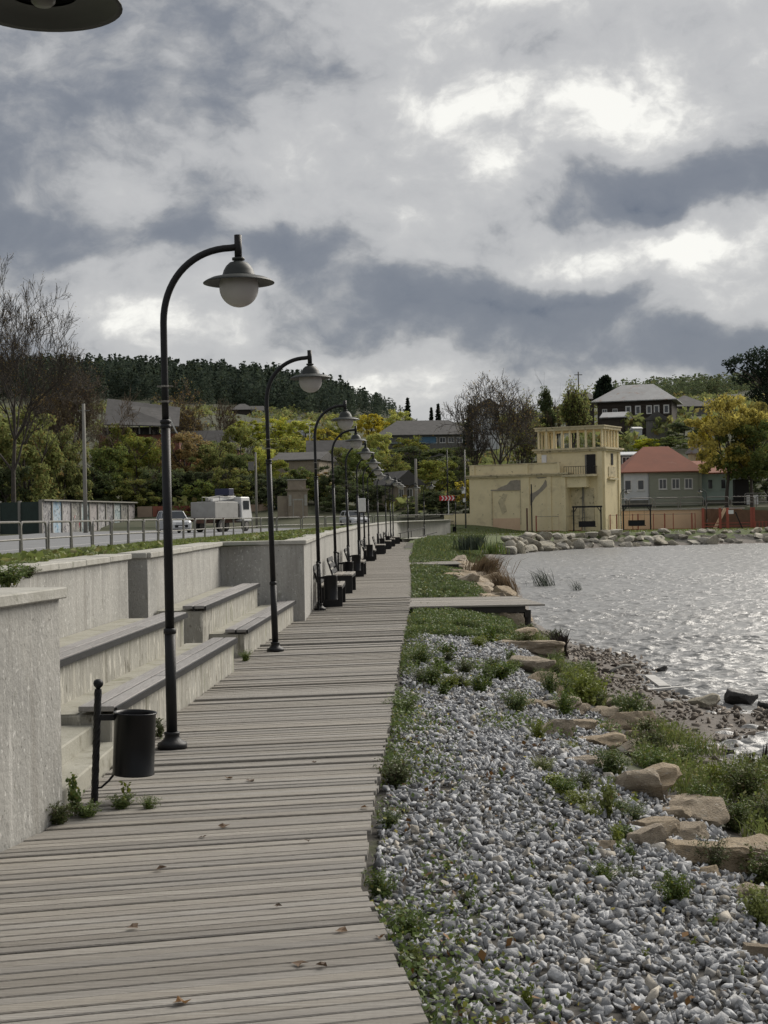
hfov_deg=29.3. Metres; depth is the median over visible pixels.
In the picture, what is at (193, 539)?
grass
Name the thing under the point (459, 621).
shore grass
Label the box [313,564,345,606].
bench
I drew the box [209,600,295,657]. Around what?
tiered seat
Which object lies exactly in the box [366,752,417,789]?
weed
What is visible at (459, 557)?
boulder
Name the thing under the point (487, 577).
boulder
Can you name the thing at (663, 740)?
weed
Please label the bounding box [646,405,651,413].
window
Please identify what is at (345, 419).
street lamp
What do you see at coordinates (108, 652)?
tiered seat
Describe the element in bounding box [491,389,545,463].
bare tree
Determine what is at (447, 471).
utility pole
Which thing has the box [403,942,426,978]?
weed
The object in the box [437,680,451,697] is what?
weed
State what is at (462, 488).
street lamp
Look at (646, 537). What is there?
boulder
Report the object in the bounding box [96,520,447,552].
grass bank
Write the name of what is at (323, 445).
house
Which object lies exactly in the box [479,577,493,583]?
boulder
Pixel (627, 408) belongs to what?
window
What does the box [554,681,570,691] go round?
weed
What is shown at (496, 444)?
house
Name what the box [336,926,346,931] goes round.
fallen leaf
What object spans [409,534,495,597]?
rough grass
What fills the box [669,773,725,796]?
weed
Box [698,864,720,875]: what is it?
boulder
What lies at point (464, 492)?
utility pole
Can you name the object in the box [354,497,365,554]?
information sign
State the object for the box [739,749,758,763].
reed clump
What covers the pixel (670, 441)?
tree
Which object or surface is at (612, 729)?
boulder
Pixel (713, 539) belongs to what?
boulder
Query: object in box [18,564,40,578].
weed
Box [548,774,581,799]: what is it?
weed
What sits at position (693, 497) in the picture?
guard railing
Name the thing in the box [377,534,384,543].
litter bin
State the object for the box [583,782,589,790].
weed
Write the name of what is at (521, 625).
weed
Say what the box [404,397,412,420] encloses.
conifer
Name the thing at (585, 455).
door leaf
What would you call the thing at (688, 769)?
shore thicket
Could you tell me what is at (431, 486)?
street lamp
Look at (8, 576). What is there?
weed
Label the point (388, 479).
street lamp
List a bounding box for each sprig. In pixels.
[441,856,452,873]
[446,901,454,913]
[451,935,461,954]
[492,882,499,894]
[509,869,514,882]
[520,981,533,1009]
[547,886,551,895]
[549,821,557,830]
[585,842,596,856]
[608,818,624,844]
[616,839,624,849]
[623,842,636,863]
[630,792,638,801]
[642,945,649,956]
[663,868,671,879]
[690,936,696,944]
[707,913,718,925]
[737,966,744,981]
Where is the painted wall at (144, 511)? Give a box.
[137,504,267,516]
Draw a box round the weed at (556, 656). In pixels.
[540,651,564,662]
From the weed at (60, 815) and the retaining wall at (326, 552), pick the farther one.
the retaining wall at (326, 552)
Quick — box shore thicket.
[531,630,767,836]
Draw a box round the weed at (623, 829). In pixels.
[617,824,634,839]
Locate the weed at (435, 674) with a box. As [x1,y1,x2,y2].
[419,664,445,685]
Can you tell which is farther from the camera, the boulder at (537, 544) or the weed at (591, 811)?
the boulder at (537, 544)
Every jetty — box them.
[409,561,460,567]
[409,596,544,625]
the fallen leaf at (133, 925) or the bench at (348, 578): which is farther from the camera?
the bench at (348, 578)
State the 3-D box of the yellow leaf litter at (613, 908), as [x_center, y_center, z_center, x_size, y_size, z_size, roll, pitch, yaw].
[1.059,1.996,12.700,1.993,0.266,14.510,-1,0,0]
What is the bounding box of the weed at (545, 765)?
[528,755,557,771]
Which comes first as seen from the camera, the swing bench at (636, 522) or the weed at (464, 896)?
the weed at (464, 896)
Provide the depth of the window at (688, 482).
142.83 m
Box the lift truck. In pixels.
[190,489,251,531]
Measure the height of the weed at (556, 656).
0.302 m
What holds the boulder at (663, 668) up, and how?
on the shore ground at (615, 1013)
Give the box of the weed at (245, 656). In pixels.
[238,649,251,661]
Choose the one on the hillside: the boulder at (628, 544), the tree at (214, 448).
the tree at (214, 448)
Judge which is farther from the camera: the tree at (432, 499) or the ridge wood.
the ridge wood
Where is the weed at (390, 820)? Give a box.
[371,804,410,829]
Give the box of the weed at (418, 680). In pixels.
[406,668,426,682]
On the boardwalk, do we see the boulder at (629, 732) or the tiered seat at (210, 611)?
the tiered seat at (210, 611)
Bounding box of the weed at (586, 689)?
[558,666,619,704]
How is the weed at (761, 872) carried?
on the shore ground at (615, 1013)
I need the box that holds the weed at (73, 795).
[65,772,84,816]
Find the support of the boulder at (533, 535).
on the shore ground at (615, 1013)
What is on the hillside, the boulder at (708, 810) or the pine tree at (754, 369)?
the pine tree at (754, 369)
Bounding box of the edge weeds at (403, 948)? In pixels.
[368,603,585,1023]
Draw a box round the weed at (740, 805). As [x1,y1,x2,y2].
[719,796,756,829]
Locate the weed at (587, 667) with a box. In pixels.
[569,660,591,671]
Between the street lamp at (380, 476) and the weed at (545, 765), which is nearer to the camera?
the weed at (545, 765)
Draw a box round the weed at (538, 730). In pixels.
[526,716,553,740]
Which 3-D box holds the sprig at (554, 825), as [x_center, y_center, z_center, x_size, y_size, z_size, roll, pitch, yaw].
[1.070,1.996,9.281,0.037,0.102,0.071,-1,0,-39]
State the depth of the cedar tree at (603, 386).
224.73 m
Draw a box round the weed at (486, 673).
[478,664,495,686]
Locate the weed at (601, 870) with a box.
[583,859,624,881]
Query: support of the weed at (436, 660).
on the shore ground at (615, 1013)
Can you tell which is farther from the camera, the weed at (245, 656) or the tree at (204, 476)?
the tree at (204, 476)
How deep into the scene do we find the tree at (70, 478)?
157.04 m
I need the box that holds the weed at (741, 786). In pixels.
[711,756,767,804]
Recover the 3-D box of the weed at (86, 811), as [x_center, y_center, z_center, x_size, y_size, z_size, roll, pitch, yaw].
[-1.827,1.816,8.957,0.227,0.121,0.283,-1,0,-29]
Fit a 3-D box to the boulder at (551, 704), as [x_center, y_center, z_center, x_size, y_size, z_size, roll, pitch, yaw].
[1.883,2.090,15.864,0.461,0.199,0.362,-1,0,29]
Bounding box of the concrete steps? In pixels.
[61,725,112,811]
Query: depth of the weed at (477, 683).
16.33 m
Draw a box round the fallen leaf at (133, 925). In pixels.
[127,923,137,927]
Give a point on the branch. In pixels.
(619, 667)
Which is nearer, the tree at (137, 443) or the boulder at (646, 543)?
the boulder at (646, 543)
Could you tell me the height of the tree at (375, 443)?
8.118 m
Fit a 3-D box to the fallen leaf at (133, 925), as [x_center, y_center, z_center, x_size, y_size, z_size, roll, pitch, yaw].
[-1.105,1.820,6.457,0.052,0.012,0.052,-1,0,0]
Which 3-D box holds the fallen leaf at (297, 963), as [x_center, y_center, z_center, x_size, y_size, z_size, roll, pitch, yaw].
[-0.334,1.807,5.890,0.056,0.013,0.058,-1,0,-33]
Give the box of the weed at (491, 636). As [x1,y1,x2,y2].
[482,626,497,644]
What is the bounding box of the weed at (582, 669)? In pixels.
[570,665,591,677]
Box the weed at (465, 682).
[461,678,471,687]
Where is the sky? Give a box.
[0,0,767,421]
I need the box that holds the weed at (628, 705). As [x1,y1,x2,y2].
[608,686,657,711]
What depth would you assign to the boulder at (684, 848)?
9.10 m
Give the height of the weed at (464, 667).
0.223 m
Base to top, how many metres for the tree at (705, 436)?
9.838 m
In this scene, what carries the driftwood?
on the shore ground at (615, 1013)
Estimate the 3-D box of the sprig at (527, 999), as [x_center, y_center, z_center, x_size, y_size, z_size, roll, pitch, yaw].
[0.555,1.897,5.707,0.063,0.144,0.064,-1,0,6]
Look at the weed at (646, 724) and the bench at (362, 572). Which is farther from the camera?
the bench at (362, 572)
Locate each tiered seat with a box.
[59,612,187,704]
[61,637,237,741]
[156,583,259,643]
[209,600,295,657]
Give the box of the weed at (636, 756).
[629,742,662,766]
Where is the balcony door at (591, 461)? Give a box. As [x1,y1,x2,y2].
[587,454,595,473]
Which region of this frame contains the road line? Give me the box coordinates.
[6,531,258,550]
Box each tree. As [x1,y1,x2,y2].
[0,253,109,501]
[0,325,19,393]
[0,389,68,502]
[0,464,35,502]
[6,447,60,501]
[18,376,84,446]
[30,395,78,476]
[36,369,117,471]
[38,418,93,501]
[62,461,117,502]
[81,444,135,501]
[87,387,140,457]
[98,422,143,480]
[113,434,161,495]
[133,461,192,504]
[138,423,173,478]
[151,378,211,432]
[151,427,215,484]
[182,470,228,500]
[189,433,246,480]
[194,437,230,479]
[202,397,240,429]
[218,449,262,496]
[219,425,260,474]
[228,482,245,494]
[232,416,263,441]
[247,442,275,480]
[250,457,292,494]
[255,415,297,441]
[260,432,305,456]
[283,417,325,445]
[305,425,341,441]
[306,472,336,485]
[311,456,355,506]
[319,480,375,511]
[323,412,359,439]
[329,442,384,501]
[330,445,355,479]
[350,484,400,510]
[356,407,389,446]
[360,427,394,470]
[370,440,442,479]
[374,452,413,471]
[380,409,411,427]
[392,431,436,469]
[399,488,469,516]
[417,459,465,493]
[421,445,481,473]
[436,368,546,463]
[436,448,480,491]
[443,392,494,469]
[454,474,469,509]
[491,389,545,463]
[516,407,543,462]
[535,375,560,448]
[544,400,563,447]
[555,375,596,447]
[592,374,614,399]
[631,438,661,451]
[640,434,690,448]
[664,421,698,439]
[684,381,767,506]
[694,404,721,460]
[712,419,767,506]
[721,345,767,430]
[748,401,767,470]
[749,471,767,500]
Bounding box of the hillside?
[0,390,767,535]
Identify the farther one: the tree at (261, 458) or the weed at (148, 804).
the tree at (261, 458)
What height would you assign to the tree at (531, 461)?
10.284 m
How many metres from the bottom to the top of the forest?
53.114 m
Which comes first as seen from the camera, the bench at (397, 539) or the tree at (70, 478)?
the bench at (397, 539)
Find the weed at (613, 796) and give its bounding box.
[596,787,619,801]
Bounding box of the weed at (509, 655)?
[504,649,516,659]
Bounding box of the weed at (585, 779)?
[567,767,599,788]
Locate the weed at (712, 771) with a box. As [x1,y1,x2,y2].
[696,755,740,796]
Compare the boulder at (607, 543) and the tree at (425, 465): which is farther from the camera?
the tree at (425, 465)
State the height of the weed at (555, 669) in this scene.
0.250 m
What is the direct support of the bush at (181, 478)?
on the hillside
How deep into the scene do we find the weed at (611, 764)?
11.66 m
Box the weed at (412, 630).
[403,624,419,638]
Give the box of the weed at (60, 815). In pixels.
[46,801,80,824]
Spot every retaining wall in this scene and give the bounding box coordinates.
[0,554,131,637]
[0,587,66,852]
[117,542,222,617]
[220,540,305,620]
[287,521,395,620]
[395,519,450,541]
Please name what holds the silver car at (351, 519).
on the road
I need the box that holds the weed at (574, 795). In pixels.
[552,788,596,806]
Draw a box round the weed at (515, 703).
[498,687,535,712]
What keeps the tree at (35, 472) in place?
on the hillside
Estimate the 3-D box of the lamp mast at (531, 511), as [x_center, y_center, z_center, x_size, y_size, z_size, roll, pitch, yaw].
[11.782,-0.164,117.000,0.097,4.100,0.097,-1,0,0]
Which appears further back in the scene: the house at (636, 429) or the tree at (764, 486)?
the house at (636, 429)
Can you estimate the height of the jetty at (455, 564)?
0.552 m
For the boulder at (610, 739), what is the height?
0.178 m
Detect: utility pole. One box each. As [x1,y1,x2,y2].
[78,404,88,532]
[248,452,257,527]
[414,459,417,520]
[446,449,447,513]
[462,450,466,527]
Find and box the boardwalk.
[0,542,428,1023]
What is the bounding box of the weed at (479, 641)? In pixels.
[470,634,488,647]
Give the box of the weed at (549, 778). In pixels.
[542,772,571,789]
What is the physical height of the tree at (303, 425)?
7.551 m
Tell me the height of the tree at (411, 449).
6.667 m
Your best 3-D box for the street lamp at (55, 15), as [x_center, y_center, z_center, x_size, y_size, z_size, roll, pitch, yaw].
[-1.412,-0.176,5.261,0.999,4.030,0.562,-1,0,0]
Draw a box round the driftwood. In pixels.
[642,675,690,690]
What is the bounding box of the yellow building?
[444,425,623,531]
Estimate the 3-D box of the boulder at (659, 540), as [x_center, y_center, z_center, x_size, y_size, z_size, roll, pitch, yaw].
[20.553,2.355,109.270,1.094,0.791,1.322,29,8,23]
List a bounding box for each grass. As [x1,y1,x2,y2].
[0,525,352,563]
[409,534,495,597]
[409,606,524,640]
[447,527,764,534]
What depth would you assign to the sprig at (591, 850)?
8.71 m
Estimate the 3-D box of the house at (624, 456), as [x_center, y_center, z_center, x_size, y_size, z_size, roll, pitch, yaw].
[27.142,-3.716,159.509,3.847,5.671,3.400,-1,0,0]
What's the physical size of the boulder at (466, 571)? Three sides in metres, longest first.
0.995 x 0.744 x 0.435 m
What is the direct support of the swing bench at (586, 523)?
on the shore ground at (615, 1013)
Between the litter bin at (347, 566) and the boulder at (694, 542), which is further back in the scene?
the boulder at (694, 542)
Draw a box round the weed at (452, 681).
[435,673,461,687]
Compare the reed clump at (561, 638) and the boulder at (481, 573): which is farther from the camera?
the boulder at (481, 573)
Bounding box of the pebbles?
[539,630,767,790]
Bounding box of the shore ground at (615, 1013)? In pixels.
[361,525,767,1023]
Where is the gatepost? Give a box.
[277,479,309,517]
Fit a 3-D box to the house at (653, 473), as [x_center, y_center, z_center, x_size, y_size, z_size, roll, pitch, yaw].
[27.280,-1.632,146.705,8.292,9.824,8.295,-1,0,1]
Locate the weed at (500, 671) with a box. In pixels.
[483,660,519,680]
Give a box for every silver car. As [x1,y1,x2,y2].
[156,510,191,532]
[339,510,369,525]
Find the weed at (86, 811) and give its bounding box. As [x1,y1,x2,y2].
[68,798,104,817]
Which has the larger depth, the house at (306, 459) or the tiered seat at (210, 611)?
the house at (306, 459)
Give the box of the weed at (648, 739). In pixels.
[629,727,669,746]
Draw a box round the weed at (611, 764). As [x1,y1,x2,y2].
[587,742,635,774]
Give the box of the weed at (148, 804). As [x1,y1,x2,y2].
[137,794,162,809]
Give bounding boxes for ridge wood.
[586,371,763,406]
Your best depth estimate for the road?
86.74 m
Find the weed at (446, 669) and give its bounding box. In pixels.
[438,658,454,673]
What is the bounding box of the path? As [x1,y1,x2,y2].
[402,529,751,541]
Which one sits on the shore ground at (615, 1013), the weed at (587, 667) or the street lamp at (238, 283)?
the weed at (587, 667)
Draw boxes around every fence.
[0,501,38,533]
[535,513,695,531]
[704,508,767,528]
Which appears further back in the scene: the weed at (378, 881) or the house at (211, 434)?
the house at (211, 434)
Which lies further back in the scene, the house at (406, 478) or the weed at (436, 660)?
the house at (406, 478)
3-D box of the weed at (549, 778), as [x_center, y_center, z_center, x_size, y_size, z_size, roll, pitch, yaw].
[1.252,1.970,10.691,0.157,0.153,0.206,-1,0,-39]
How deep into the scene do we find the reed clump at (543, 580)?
51.98 m
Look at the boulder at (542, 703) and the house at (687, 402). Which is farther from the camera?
the house at (687, 402)
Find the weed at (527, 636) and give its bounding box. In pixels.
[511,630,535,640]
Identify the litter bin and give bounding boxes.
[91,679,156,802]
[316,563,337,610]
[337,552,352,571]
[347,547,360,570]
[363,539,372,559]
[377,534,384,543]
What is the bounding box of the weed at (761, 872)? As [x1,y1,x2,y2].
[736,842,767,884]
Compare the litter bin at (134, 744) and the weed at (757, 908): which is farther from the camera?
the litter bin at (134, 744)
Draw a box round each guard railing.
[0,514,453,551]
[621,496,767,508]
[744,493,766,503]
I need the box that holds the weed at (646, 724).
[627,714,663,735]
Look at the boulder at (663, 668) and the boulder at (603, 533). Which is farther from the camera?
the boulder at (603, 533)
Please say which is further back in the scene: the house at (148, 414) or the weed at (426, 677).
the house at (148, 414)
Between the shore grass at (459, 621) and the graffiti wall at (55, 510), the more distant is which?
the graffiti wall at (55, 510)
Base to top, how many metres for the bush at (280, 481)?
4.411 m
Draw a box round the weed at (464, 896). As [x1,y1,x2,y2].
[460,889,478,906]
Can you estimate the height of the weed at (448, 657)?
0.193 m
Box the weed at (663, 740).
[645,732,679,752]
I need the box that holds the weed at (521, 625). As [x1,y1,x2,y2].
[516,621,534,628]
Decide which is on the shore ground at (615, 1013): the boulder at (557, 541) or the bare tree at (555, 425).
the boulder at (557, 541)
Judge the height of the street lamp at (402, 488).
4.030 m
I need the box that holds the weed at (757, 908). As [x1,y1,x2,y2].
[731,880,767,926]
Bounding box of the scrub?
[0,388,765,515]
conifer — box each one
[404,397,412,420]
[428,407,433,419]
[435,403,440,419]
[461,405,478,455]
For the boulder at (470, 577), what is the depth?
42.33 m
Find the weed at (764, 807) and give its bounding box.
[738,791,767,828]
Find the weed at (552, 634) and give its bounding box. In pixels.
[545,628,564,637]
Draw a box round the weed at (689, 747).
[668,738,715,764]
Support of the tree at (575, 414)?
on the hillside
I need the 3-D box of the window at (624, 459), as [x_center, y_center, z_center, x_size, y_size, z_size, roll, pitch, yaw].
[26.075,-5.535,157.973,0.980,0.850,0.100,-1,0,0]
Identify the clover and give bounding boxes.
[0,527,332,565]
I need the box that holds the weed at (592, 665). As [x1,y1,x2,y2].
[582,659,597,674]
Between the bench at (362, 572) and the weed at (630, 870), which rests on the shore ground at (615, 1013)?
the weed at (630, 870)
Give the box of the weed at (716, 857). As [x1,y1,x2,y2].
[688,835,732,868]
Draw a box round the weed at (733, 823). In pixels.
[718,802,754,833]
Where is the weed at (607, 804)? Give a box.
[596,775,615,818]
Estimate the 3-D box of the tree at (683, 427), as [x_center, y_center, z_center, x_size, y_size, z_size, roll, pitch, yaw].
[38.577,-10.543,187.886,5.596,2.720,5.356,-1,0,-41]
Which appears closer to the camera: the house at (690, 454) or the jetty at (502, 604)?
the jetty at (502, 604)
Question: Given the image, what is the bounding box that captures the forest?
[0,352,417,420]
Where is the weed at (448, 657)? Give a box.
[442,651,454,661]
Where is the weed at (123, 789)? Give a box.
[119,781,130,796]
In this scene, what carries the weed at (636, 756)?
on the shore ground at (615, 1013)
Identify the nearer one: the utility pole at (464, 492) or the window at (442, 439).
the utility pole at (464, 492)
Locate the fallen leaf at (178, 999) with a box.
[175,996,190,1002]
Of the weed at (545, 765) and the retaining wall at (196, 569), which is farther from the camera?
the retaining wall at (196, 569)
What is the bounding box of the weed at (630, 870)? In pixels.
[610,862,645,877]
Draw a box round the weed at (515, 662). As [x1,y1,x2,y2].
[502,658,524,671]
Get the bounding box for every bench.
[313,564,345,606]
[327,556,355,592]
[344,548,365,576]
[361,540,376,560]
[372,536,385,553]
[379,533,391,548]
[384,532,394,546]
[391,533,399,543]
[572,506,601,530]
[622,505,651,530]
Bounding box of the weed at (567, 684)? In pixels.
[558,676,578,695]
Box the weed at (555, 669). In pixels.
[551,661,565,676]
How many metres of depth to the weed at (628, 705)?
16.28 m
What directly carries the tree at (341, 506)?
on the hillside
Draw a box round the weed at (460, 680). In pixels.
[447,672,468,686]
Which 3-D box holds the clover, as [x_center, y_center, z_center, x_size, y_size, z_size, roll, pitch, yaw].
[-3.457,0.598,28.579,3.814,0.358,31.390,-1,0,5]
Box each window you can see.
[399,489,403,496]
[407,488,412,497]
[440,437,445,442]
[448,437,453,442]
[622,457,629,463]
[624,480,631,490]
[625,406,630,411]
[635,406,640,413]
[637,480,644,490]
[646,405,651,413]
[654,405,658,411]
[659,479,667,489]
[663,405,668,412]
[671,478,680,489]
[684,478,692,489]
[707,479,712,489]
[720,479,725,489]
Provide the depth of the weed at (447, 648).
19.98 m
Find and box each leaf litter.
[375,715,757,1023]
[394,672,745,1020]
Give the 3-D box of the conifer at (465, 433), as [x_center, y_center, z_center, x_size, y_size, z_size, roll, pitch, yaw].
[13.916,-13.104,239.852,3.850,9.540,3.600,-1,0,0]
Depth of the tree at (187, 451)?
181.38 m
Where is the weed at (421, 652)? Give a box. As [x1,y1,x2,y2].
[402,641,441,665]
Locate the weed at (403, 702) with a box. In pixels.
[383,692,421,714]
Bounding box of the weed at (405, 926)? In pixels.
[380,905,431,944]
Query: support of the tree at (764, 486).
on the hillside
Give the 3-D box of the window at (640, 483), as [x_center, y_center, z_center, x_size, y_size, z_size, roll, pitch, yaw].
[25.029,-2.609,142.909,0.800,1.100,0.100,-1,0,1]
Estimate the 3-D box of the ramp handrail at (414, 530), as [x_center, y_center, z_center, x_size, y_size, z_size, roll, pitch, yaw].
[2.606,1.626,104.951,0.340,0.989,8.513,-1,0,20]
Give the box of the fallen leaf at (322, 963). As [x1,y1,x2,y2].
[316,962,326,965]
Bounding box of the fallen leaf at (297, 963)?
[292,960,307,966]
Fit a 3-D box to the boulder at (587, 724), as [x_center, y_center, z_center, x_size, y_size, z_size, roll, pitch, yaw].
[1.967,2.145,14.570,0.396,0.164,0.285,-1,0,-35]
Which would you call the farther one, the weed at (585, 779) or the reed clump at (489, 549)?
the reed clump at (489, 549)
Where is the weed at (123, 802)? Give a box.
[104,792,139,809]
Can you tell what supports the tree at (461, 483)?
on the hillside
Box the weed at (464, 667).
[453,658,474,673]
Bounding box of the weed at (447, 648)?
[434,641,457,655]
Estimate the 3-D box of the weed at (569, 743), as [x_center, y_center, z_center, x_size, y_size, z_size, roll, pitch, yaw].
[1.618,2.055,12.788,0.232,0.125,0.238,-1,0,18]
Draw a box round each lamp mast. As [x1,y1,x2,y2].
[526,508,527,531]
[531,484,532,532]
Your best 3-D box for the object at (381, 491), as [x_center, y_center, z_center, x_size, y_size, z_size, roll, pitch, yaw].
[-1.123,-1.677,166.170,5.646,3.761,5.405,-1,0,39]
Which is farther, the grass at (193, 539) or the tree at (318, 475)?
the tree at (318, 475)
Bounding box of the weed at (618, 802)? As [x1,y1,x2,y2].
[612,795,632,810]
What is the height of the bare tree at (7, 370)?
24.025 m
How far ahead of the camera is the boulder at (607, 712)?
16.33 m
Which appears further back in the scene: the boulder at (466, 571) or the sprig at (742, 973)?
the boulder at (466, 571)
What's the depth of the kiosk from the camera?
139.50 m
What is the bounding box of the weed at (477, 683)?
[466,673,491,693]
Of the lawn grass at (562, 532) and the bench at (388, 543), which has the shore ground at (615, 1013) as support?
the lawn grass at (562, 532)
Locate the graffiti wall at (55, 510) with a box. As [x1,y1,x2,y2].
[38,499,137,532]
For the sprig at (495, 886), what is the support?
on the shore ground at (615, 1013)
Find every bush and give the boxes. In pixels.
[90,464,131,500]
[110,473,162,512]
[138,466,184,505]
[159,464,201,504]
[181,474,225,505]
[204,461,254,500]
[236,469,277,503]
[250,475,291,506]
[275,460,322,498]
[307,473,344,502]
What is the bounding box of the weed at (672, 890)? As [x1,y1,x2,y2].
[647,866,697,905]
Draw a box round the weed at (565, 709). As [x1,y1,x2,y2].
[549,687,583,715]
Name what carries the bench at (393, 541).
on the boardwalk
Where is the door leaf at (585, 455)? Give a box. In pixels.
[585,455,586,473]
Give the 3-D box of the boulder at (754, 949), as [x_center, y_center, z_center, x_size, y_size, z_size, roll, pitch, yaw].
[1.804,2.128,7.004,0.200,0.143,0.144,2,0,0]
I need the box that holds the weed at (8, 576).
[0,561,32,587]
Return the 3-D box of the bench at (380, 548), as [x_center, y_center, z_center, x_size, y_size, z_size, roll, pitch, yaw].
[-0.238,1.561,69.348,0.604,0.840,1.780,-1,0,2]
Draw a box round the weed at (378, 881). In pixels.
[361,864,402,900]
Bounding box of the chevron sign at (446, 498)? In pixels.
[439,496,454,513]
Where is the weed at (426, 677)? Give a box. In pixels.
[417,667,443,684]
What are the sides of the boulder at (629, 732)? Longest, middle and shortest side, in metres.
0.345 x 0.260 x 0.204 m
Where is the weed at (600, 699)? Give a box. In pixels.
[594,689,610,705]
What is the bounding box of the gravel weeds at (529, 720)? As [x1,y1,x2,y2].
[462,635,628,739]
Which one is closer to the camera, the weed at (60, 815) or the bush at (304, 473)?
the weed at (60, 815)
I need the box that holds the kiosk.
[733,477,757,505]
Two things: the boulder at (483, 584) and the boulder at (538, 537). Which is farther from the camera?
the boulder at (538, 537)
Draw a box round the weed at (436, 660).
[430,657,443,667]
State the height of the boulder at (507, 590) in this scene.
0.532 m
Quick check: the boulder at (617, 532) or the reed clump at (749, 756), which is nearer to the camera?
the reed clump at (749, 756)
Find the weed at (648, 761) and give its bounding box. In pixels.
[634,745,682,768]
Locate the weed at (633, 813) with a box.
[615,799,649,820]
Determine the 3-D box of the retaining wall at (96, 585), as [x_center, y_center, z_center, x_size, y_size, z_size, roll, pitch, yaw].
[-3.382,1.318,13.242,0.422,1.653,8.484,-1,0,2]
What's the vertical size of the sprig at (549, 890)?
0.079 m
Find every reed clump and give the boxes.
[452,533,498,550]
[462,553,525,574]
[469,541,509,554]
[485,568,519,593]
[525,568,554,586]
[547,628,570,657]
[568,579,581,590]
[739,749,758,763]
[762,745,767,760]
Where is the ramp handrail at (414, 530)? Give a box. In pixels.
[399,528,436,541]
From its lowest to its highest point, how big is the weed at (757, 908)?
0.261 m
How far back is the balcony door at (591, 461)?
120.45 m
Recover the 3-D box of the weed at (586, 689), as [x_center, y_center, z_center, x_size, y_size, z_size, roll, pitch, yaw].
[2.272,1.975,16.430,0.622,0.523,0.584,-1,0,44]
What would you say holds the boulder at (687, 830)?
on the shore ground at (615, 1013)
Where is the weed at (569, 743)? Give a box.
[559,739,583,747]
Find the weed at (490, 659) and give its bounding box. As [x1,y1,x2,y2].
[484,656,502,667]
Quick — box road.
[0,528,306,553]
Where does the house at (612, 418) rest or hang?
on the hillside
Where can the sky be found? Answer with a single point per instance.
(433, 195)
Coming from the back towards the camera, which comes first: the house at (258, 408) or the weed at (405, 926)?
the house at (258, 408)
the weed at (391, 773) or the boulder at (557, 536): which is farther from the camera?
the boulder at (557, 536)
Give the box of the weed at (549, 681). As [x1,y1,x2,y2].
[537,668,565,693]
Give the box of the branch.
[609,664,634,672]
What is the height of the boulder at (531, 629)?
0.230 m
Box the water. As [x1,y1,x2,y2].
[495,543,767,764]
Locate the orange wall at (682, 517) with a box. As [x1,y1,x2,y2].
[621,507,744,528]
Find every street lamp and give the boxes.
[0,0,122,31]
[157,234,274,749]
[263,350,330,651]
[312,400,359,610]
[330,426,366,573]
[345,441,373,561]
[355,453,379,554]
[362,461,382,559]
[366,468,385,544]
[376,473,393,543]
[384,477,399,535]
[389,479,402,537]
[392,481,405,536]
[407,483,419,541]
[423,481,434,534]
[454,484,463,532]
[620,488,627,528]
[697,488,707,528]
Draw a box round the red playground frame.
[701,507,754,528]
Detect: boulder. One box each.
[443,572,463,575]
[450,555,467,561]
[450,569,470,572]
[458,574,479,581]
[475,582,493,592]
[477,571,485,575]
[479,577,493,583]
[479,593,499,596]
[480,572,501,579]
[481,586,490,592]
[484,582,493,587]
[490,592,505,595]
[491,613,525,625]
[492,585,516,595]
[501,536,517,541]
[502,540,515,547]
[502,640,564,657]
[504,546,516,554]
[508,655,555,672]
[513,627,538,634]
[516,544,525,553]
[518,534,531,538]
[524,532,536,538]
[524,537,541,547]
[524,699,548,707]
[525,544,537,551]
[528,671,558,684]
[535,534,543,540]
[539,532,552,539]
[539,541,554,550]
[541,719,575,738]
[543,695,581,710]
[552,532,561,539]
[553,540,566,543]
[555,542,568,548]
[556,685,563,696]
[559,538,572,545]
[565,755,601,765]
[571,719,598,732]
[572,539,584,548]
[572,703,590,715]
[575,533,583,537]
[578,732,627,750]
[585,532,597,537]
[589,538,598,542]
[590,708,600,713]
[594,706,618,718]
[596,840,616,850]
[597,722,621,731]
[598,530,610,536]
[599,539,614,547]
[600,697,617,706]
[605,711,657,729]
[608,535,616,540]
[610,529,622,535]
[615,767,665,802]
[617,537,624,541]
[619,762,682,789]
[621,541,632,546]
[622,738,643,749]
[624,535,634,541]
[625,729,655,737]
[626,816,679,837]
[626,823,668,847]
[632,542,639,546]
[636,535,643,539]
[640,542,651,545]
[643,535,653,540]
[652,535,664,539]
[652,805,692,820]
[654,537,668,544]
[655,665,667,671]
[658,528,670,532]
[661,783,667,797]
[664,534,678,538]
[664,839,752,873]
[667,744,687,759]
[668,540,677,544]
[668,794,729,826]
[675,821,709,840]
[677,533,687,538]
[687,540,700,544]
[687,693,720,707]
[697,529,706,532]
[697,537,709,544]
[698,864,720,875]
[705,535,718,543]
[706,529,715,532]
[717,533,726,537]
[719,833,767,846]
[723,748,734,754]
[724,688,758,704]
[733,842,767,852]
[734,882,767,899]
[742,942,767,958]
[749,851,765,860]
[754,527,761,532]
[754,533,763,538]
[757,700,767,708]
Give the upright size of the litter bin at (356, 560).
0.918 m
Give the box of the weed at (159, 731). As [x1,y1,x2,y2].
[155,718,163,738]
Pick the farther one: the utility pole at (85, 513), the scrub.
the scrub
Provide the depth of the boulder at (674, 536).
110.75 m
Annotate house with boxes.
[99,399,180,471]
[170,430,246,469]
[230,404,255,415]
[250,406,263,415]
[272,451,336,482]
[306,440,351,480]
[371,470,424,508]
[372,420,466,457]
[473,398,499,450]
[562,393,593,425]
[591,384,682,445]
[599,412,631,446]
[620,452,635,464]
[621,446,701,505]
[629,427,642,444]
[644,411,667,441]
[677,396,709,415]
[685,444,705,460]
[692,461,733,503]
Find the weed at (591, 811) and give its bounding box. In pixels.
[576,803,601,817]
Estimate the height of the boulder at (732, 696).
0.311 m

